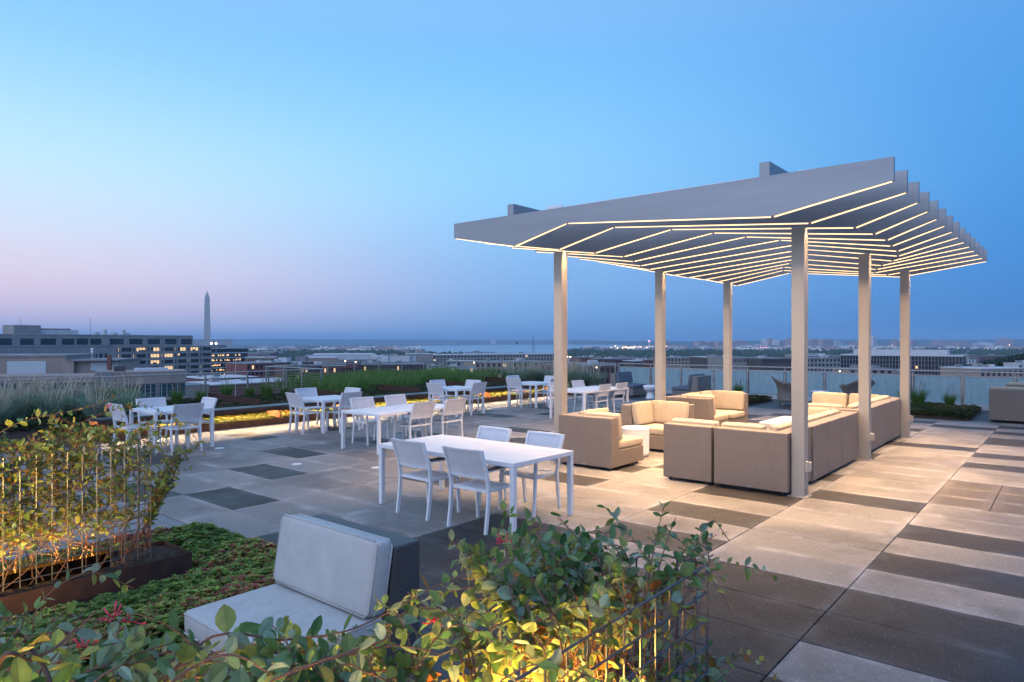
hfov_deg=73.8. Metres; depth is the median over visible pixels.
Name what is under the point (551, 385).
dining armchair
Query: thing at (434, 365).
apartment building
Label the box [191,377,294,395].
brick building
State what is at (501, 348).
river
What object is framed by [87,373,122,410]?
ornamental grass
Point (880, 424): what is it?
wicker seat
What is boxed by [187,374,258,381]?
brick building
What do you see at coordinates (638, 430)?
side table
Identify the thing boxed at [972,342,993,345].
tower block
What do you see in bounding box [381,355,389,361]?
rooftop house
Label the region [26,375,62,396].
fescue grass
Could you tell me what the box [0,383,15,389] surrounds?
window
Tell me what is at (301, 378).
cable railing
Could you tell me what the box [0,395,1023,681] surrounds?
paving
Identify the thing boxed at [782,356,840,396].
stone building
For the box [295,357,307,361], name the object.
rooftop house
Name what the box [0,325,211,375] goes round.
office building
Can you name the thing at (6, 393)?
fescue grass
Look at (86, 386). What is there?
fescue grass
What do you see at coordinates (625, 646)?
trellis cage
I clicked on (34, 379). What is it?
fescue grass
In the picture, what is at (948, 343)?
tower block
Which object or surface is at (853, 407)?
corner seat
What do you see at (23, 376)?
stone building
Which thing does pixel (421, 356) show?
stone building
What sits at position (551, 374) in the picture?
fescue grass
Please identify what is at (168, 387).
window
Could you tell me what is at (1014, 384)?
wicker seat
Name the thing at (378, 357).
building
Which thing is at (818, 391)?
round table
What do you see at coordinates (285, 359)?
rooftop house
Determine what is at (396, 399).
dining armchair
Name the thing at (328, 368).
cable railing
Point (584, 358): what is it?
brick building
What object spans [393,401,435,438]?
dining armchair
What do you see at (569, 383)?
fescue grass
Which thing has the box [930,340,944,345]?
tower block
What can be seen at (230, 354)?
window
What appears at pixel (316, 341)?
hills
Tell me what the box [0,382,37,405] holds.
fescue grass
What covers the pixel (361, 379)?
tall grass
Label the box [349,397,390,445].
dining armchair
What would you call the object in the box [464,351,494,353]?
building
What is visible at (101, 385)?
fescue grass
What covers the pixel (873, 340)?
tower block
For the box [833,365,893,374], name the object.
stone building
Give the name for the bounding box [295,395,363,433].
dining table
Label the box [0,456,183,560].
decking
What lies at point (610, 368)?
brick building
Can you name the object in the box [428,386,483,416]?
dining table
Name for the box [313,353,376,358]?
warehouse
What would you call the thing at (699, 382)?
lounge chair
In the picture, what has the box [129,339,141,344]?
window
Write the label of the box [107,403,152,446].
dining chair
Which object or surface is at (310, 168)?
sky
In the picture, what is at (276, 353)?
building
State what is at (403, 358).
rooftop house
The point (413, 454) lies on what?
dining armchair
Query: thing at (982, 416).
decking
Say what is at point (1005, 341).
tower block
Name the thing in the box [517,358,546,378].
fescue grass
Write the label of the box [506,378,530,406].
dining chair
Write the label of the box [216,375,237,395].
ornamental grass
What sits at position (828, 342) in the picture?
tower block
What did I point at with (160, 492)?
honeysuckle vine
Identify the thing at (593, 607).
honeysuckle vine
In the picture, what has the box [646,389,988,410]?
curb
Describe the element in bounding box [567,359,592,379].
fescue grass
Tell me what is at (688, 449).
wicker seat
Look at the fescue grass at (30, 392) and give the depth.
14.64 m
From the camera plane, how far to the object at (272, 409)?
16.64 m
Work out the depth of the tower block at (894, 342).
4656.05 m
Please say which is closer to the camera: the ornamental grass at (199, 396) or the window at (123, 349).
the ornamental grass at (199, 396)
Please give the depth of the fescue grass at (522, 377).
28.11 m
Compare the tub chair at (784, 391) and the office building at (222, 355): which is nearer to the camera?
the tub chair at (784, 391)
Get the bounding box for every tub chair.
[771,376,790,405]
[839,379,874,394]
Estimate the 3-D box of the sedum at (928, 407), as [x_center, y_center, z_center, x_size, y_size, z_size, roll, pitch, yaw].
[11.575,1.875,19.146,2.474,0.230,3.074,0,0,40]
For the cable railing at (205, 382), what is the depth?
19.04 m
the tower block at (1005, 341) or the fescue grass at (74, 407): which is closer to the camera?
the fescue grass at (74, 407)
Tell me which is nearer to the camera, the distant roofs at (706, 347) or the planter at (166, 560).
the planter at (166, 560)
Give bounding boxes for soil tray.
[748,399,771,404]
[910,409,980,420]
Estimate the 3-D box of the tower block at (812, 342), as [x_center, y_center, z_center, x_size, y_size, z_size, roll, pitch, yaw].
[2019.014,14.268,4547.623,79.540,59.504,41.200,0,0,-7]
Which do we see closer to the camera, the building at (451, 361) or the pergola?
the pergola
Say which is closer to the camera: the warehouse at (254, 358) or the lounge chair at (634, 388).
the lounge chair at (634, 388)
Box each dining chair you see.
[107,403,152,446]
[135,397,178,443]
[159,403,204,453]
[174,397,217,446]
[285,392,321,433]
[295,388,328,425]
[325,391,361,432]
[328,387,360,425]
[426,383,453,412]
[429,380,454,403]
[454,380,480,412]
[463,382,486,414]
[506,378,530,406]
[507,375,528,403]
[537,376,553,404]
[537,378,553,407]
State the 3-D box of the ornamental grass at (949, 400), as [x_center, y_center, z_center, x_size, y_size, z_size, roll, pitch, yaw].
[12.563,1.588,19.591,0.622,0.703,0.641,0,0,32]
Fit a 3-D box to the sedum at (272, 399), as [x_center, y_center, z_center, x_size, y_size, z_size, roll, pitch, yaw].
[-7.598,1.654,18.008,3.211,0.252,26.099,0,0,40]
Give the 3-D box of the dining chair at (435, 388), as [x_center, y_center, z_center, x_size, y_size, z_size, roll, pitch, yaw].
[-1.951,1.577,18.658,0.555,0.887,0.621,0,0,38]
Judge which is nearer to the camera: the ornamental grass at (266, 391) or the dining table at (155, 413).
the dining table at (155, 413)
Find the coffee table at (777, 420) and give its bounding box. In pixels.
[759,416,790,424]
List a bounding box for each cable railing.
[0,368,321,397]
[265,366,322,389]
[268,360,444,392]
[446,360,505,370]
[533,361,616,381]
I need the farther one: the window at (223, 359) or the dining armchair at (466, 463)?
the window at (223, 359)
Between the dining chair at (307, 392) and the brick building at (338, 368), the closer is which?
the dining chair at (307, 392)
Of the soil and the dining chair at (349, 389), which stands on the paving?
the dining chair at (349, 389)
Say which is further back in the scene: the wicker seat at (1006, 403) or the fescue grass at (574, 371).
the fescue grass at (574, 371)
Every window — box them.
[0,338,11,344]
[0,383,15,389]
[20,338,33,344]
[41,339,55,344]
[53,382,93,388]
[62,339,73,344]
[77,339,87,344]
[90,339,100,344]
[110,339,122,344]
[114,383,184,397]
[122,348,130,351]
[122,354,130,357]
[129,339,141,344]
[137,354,144,357]
[148,339,159,343]
[151,360,158,363]
[165,339,175,343]
[165,347,172,350]
[178,347,185,350]
[178,353,185,356]
[178,359,185,362]
[178,365,185,368]
[181,339,191,343]
[212,348,247,352]
[212,353,247,357]
[212,358,244,362]
[212,363,225,366]
[212,368,225,371]
[925,357,927,373]
[932,357,934,373]
[935,357,937,373]
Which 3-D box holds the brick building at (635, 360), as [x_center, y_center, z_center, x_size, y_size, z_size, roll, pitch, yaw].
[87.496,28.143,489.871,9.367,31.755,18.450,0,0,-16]
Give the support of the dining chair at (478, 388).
on the paving
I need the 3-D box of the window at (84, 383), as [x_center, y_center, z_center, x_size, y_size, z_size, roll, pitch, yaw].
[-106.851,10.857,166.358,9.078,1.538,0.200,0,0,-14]
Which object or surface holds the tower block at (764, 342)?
on the ground at (308, 345)
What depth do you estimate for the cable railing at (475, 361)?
30.44 m
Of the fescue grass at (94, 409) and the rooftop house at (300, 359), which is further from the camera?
the rooftop house at (300, 359)
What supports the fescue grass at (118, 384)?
on the planter at (15, 433)
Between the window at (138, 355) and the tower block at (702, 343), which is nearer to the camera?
the window at (138, 355)
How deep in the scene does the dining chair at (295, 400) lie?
14.98 m
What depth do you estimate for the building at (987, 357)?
1023.29 m
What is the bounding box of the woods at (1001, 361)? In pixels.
[964,352,1023,366]
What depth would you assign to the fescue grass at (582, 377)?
26.53 m
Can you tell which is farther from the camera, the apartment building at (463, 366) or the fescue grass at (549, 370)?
the apartment building at (463, 366)
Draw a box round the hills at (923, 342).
[645,339,1023,344]
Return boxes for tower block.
[694,341,707,345]
[714,341,722,346]
[732,340,748,345]
[761,339,767,345]
[766,338,772,344]
[772,339,778,344]
[785,338,790,345]
[808,339,817,345]
[817,339,833,345]
[834,341,842,345]
[871,336,876,345]
[889,339,899,346]
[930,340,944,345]
[945,341,954,345]
[955,341,973,346]
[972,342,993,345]
[995,338,1013,345]
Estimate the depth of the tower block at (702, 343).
4522.89 m
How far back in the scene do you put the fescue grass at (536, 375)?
28.17 m
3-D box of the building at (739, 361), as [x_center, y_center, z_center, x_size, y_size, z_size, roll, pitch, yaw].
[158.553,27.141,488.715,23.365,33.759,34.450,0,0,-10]
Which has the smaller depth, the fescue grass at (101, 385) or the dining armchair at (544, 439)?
the dining armchair at (544, 439)
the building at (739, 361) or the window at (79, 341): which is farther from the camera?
the building at (739, 361)
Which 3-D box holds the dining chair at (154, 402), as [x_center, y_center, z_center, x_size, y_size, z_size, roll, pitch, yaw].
[-6.966,1.577,13.386,0.621,0.887,0.555,0,0,38]
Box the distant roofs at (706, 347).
[249,345,1007,350]
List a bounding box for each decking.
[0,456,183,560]
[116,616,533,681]
[577,392,1023,424]
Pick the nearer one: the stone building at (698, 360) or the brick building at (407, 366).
the brick building at (407, 366)
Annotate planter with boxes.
[0,377,578,451]
[0,540,191,619]
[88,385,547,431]
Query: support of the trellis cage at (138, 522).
on the planter at (166, 560)
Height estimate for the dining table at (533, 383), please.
0.730 m
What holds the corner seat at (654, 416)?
on the paving
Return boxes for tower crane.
[516,336,551,352]
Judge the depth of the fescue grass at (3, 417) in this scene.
13.56 m
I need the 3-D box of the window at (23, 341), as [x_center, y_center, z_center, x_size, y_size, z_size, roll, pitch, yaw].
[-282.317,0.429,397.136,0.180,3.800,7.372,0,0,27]
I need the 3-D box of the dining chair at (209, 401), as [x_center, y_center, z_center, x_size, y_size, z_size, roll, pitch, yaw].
[-6.218,1.577,13.455,0.555,0.887,0.621,0,0,41]
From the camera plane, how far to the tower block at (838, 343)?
4711.60 m
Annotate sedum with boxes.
[0,380,543,431]
[0,521,276,669]
[39,387,569,438]
[748,394,772,401]
[910,401,981,418]
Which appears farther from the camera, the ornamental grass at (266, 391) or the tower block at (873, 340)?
the tower block at (873, 340)
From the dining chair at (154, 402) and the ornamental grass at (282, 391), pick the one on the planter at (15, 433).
the ornamental grass at (282, 391)
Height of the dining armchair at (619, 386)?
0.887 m
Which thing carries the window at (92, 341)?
in the office building at (171, 351)
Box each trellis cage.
[0,439,150,591]
[385,552,707,681]
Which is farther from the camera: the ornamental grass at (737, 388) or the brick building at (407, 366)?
the brick building at (407, 366)
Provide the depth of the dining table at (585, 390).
17.88 m
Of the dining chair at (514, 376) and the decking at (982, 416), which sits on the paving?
the dining chair at (514, 376)
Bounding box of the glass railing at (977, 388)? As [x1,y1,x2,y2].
[618,363,1023,404]
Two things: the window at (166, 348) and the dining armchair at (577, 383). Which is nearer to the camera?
the dining armchair at (577, 383)
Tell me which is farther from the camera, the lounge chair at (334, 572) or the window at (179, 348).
the window at (179, 348)
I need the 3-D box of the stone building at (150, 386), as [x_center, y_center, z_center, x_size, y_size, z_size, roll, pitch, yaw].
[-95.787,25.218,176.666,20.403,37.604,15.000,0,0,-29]
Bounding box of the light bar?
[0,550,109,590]
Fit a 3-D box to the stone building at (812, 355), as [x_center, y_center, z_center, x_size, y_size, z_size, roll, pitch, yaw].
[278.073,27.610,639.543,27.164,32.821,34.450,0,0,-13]
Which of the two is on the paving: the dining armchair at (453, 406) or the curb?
the dining armchair at (453, 406)
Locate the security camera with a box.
[547,204,562,208]
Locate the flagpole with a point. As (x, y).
(235, 376)
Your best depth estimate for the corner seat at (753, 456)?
9.16 m
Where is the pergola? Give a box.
[454,156,986,498]
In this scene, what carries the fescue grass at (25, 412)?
on the planter at (15, 433)
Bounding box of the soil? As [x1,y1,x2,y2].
[15,530,275,675]
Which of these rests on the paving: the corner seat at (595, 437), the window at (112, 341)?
the corner seat at (595, 437)
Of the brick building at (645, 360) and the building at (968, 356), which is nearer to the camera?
the brick building at (645, 360)
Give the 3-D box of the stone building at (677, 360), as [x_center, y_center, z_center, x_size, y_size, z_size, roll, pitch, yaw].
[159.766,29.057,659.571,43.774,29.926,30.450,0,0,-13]
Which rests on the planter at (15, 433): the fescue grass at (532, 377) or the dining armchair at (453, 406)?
the fescue grass at (532, 377)
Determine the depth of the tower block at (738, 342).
4764.86 m
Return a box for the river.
[368,345,621,352]
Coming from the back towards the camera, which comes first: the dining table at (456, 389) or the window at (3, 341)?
the window at (3, 341)
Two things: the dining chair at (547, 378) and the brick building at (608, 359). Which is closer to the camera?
the dining chair at (547, 378)
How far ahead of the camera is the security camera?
10.22 m
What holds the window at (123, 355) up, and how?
in the office building at (171, 351)
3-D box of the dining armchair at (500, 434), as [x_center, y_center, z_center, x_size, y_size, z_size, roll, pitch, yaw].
[-0.399,1.577,8.754,0.578,0.887,0.621,0,0,42]
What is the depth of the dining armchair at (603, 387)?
17.95 m
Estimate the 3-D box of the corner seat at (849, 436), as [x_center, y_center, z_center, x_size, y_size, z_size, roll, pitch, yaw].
[5.149,1.581,11.475,1.003,0.878,1.053,0,0,40]
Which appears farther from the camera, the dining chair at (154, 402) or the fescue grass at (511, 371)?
the fescue grass at (511, 371)
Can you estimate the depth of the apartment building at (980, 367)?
268.23 m
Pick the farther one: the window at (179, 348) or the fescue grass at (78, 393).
the window at (179, 348)
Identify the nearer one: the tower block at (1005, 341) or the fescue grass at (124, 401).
the fescue grass at (124, 401)
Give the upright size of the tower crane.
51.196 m
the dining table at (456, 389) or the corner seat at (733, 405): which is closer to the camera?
the corner seat at (733, 405)
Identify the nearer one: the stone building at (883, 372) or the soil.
the soil
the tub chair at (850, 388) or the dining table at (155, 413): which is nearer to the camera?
the dining table at (155, 413)
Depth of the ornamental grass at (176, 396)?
17.55 m
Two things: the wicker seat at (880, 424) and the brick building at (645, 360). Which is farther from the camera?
the brick building at (645, 360)
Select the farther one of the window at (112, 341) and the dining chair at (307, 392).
the window at (112, 341)
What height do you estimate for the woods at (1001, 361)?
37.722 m
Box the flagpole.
[235,358,235,395]
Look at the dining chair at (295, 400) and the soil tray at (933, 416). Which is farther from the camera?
the soil tray at (933, 416)
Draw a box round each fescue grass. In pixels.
[0,376,30,419]
[0,377,50,419]
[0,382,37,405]
[0,389,23,426]
[3,375,52,414]
[7,373,63,407]
[19,377,79,417]
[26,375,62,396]
[41,376,83,405]
[45,369,97,413]
[47,379,92,414]
[66,378,101,399]
[68,378,123,419]
[75,376,117,392]
[81,374,132,403]
[103,373,156,412]
[107,376,139,394]
[495,356,527,377]
[510,360,534,379]
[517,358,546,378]
[519,366,540,380]
[522,361,546,380]
[542,363,568,377]
[543,363,553,379]
[567,358,584,387]
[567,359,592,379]
[567,361,588,387]
[567,362,592,387]
[585,362,607,385]
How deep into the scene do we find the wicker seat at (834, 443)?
10.47 m
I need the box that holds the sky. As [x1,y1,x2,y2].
[0,0,1023,340]
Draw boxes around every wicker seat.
[663,418,719,484]
[808,413,841,472]
[808,417,827,482]
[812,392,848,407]
[871,397,892,442]
[871,401,884,449]
[989,386,1023,422]
[1006,382,1023,386]
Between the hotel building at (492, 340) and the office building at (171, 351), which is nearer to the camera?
the office building at (171, 351)
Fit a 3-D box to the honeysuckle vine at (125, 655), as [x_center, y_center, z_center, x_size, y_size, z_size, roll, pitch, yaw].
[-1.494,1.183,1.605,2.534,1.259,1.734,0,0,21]
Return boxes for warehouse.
[244,355,276,361]
[305,356,338,363]
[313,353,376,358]
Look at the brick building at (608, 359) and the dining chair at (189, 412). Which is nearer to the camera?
the dining chair at (189, 412)
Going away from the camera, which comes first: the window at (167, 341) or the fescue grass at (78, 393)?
the fescue grass at (78, 393)
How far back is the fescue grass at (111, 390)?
15.89 m
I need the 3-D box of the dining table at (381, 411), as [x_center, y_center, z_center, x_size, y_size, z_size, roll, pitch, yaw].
[-2.102,1.660,13.280,1.100,0.720,2.150,0,0,40]
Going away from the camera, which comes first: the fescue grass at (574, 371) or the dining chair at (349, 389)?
the dining chair at (349, 389)
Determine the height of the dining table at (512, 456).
0.745 m
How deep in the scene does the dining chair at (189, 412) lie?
12.39 m
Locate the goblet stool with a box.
[643,385,654,398]
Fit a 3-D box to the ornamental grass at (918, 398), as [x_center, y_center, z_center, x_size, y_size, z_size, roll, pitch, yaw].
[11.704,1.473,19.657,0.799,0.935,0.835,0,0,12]
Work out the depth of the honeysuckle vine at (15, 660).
0.85 m
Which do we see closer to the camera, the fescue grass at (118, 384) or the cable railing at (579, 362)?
the fescue grass at (118, 384)
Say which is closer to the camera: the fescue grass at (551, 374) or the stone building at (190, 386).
the fescue grass at (551, 374)
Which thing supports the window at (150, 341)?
in the office building at (171, 351)
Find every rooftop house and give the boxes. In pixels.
[278,357,290,361]
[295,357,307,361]
[346,361,360,366]
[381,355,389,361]
[390,355,412,361]
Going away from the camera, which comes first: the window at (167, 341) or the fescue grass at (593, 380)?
the fescue grass at (593, 380)
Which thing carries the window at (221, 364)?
in the office building at (222, 355)
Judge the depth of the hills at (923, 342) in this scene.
7632.90 m
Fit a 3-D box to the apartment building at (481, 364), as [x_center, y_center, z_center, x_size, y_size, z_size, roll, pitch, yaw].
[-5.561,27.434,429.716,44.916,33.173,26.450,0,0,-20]
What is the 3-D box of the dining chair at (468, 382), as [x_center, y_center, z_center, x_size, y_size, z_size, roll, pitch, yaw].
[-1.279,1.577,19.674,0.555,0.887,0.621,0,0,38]
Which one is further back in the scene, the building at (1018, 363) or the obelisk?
the obelisk
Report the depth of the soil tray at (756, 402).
22.03 m
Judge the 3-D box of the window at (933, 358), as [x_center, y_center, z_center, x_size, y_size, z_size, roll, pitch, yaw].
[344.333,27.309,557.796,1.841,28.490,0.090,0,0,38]
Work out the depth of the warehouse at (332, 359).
566.96 m
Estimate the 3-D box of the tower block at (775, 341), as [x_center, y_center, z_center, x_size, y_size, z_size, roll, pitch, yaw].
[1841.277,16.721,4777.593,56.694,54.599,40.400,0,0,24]
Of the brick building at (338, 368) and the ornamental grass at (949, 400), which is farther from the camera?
the brick building at (338, 368)
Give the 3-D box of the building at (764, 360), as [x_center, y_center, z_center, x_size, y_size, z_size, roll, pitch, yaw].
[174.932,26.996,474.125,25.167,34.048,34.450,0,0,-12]
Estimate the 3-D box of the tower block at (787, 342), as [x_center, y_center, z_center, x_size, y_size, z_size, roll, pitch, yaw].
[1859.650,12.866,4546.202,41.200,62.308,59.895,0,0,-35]
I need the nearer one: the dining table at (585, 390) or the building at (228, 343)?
the dining table at (585, 390)
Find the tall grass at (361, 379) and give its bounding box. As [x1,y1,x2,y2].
[273,364,510,391]
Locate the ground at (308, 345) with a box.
[233,344,1023,402]
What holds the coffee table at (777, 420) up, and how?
on the paving
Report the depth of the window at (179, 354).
483.77 m
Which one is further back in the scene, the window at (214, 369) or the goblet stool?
the window at (214, 369)
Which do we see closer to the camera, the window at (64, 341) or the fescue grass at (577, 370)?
the fescue grass at (577, 370)
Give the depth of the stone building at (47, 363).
183.11 m
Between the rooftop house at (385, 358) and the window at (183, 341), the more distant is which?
the rooftop house at (385, 358)
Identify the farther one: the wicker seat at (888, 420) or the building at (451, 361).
the building at (451, 361)
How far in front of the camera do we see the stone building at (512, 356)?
724.94 m
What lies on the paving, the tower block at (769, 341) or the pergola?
the pergola
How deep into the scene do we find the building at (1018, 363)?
333.65 m
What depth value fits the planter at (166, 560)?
5.27 m
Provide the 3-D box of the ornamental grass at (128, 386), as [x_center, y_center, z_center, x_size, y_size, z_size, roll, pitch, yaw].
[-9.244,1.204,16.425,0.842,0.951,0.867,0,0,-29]
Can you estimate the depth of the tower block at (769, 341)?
4766.78 m
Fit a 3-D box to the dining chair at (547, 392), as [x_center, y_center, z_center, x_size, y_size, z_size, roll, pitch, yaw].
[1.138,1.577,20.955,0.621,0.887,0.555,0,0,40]
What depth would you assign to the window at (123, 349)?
447.52 m
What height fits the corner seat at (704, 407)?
0.878 m
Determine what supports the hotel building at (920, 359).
on the ground at (308, 345)
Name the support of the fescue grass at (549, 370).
on the rooftop terrace
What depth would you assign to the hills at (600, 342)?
9176.65 m
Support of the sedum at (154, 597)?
on the soil
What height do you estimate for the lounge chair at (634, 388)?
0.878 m
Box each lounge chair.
[184,513,419,681]
[610,371,646,396]
[672,374,710,395]
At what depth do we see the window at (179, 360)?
483.77 m
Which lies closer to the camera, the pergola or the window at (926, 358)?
the pergola
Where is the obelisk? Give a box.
[203,292,210,338]
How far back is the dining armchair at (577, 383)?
19.48 m
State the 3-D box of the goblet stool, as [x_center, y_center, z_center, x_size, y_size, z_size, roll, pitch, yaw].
[4.872,1.790,24.029,0.500,0.460,0.500,0,0,40]
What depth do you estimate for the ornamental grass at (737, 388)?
23.37 m
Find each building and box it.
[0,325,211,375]
[0,348,140,373]
[0,373,94,400]
[95,366,186,399]
[185,382,208,398]
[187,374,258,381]
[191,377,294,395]
[193,339,232,347]
[194,345,247,374]
[226,359,312,377]
[248,352,275,355]
[255,351,278,355]
[274,361,322,377]
[322,361,360,379]
[338,357,376,363]
[361,360,425,373]
[370,354,415,360]
[405,352,432,367]
[427,363,445,369]
[433,352,553,364]
[446,359,474,365]
[448,364,475,371]
[463,358,543,377]
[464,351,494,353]
[490,338,495,343]
[541,360,620,384]
[571,355,595,361]
[590,356,627,365]
[612,355,638,359]
[622,358,642,366]
[640,357,652,384]
[650,356,689,368]
[690,355,717,369]
[708,355,746,389]
[744,355,790,394]
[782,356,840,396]
[785,353,833,356]
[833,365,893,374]
[840,349,965,375]
[893,371,914,391]
[940,363,1023,404]
[959,353,977,361]
[966,359,975,363]
[979,354,1005,361]
[1004,360,1023,366]
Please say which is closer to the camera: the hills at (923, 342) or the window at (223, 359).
the window at (223, 359)
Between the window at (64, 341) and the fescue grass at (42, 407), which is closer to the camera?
the fescue grass at (42, 407)
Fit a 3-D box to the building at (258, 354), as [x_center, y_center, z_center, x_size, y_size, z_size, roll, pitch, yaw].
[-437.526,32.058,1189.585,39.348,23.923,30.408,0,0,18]
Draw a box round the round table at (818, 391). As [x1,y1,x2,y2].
[810,390,829,391]
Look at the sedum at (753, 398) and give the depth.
22.40 m
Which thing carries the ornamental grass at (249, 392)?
on the planter at (15, 433)
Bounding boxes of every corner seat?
[559,408,642,470]
[621,400,693,449]
[666,392,728,425]
[699,390,747,422]
[714,421,810,494]
[808,402,875,450]
[808,407,857,467]
[849,394,900,440]
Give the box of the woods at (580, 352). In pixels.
[245,346,1023,360]
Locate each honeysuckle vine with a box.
[0,393,205,590]
[0,563,475,681]
[0,627,82,681]
[85,501,780,681]
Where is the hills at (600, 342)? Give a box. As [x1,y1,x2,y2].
[553,341,654,343]
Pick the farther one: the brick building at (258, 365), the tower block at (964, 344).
the tower block at (964, 344)
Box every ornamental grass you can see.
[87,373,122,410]
[115,372,141,398]
[163,379,188,403]
[192,385,206,399]
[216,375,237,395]
[241,380,257,396]
[257,374,277,397]
[278,379,291,395]
[732,377,745,391]
[910,376,930,404]
[940,386,960,404]
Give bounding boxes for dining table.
[129,405,213,453]
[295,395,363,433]
[341,403,462,454]
[379,434,573,533]
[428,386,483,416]
[508,381,548,407]
[549,386,628,417]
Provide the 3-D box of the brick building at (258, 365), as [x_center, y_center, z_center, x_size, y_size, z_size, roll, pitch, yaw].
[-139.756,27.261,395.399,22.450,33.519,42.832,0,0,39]
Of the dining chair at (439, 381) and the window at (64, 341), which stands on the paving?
the dining chair at (439, 381)
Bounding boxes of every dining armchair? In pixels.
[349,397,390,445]
[384,394,422,439]
[391,438,460,520]
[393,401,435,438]
[426,398,466,436]
[442,446,509,534]
[448,426,511,505]
[498,431,564,516]
[548,382,577,411]
[571,380,598,411]
[582,384,611,410]
[599,382,627,412]
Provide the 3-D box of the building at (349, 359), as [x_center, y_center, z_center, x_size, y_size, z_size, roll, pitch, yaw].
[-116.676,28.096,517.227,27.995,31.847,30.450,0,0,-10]
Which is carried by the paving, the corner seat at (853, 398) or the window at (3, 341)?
the corner seat at (853, 398)
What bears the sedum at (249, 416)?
in the planter at (15, 433)
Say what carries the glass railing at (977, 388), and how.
on the curb
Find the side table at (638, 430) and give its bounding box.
[622,425,649,456]
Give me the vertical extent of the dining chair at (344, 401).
0.887 m
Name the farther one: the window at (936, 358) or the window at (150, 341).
the window at (936, 358)
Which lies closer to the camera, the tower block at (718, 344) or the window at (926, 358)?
the window at (926, 358)
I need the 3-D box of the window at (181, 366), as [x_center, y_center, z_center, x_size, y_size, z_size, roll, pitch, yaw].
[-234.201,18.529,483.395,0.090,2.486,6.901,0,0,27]
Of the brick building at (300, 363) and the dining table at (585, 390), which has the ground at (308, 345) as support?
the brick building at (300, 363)
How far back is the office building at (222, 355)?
565.98 m
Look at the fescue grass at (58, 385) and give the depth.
15.43 m
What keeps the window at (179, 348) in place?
in the office building at (171, 351)
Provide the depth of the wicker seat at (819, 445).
9.82 m
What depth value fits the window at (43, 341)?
407.57 m
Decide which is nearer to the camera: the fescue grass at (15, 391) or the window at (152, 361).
the fescue grass at (15, 391)
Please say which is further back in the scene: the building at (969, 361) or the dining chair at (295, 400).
the building at (969, 361)
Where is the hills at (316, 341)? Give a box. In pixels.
[219,339,695,343]
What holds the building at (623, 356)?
on the ground at (308, 345)
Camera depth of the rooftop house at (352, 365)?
328.00 m
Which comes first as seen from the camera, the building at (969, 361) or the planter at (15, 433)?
the planter at (15, 433)

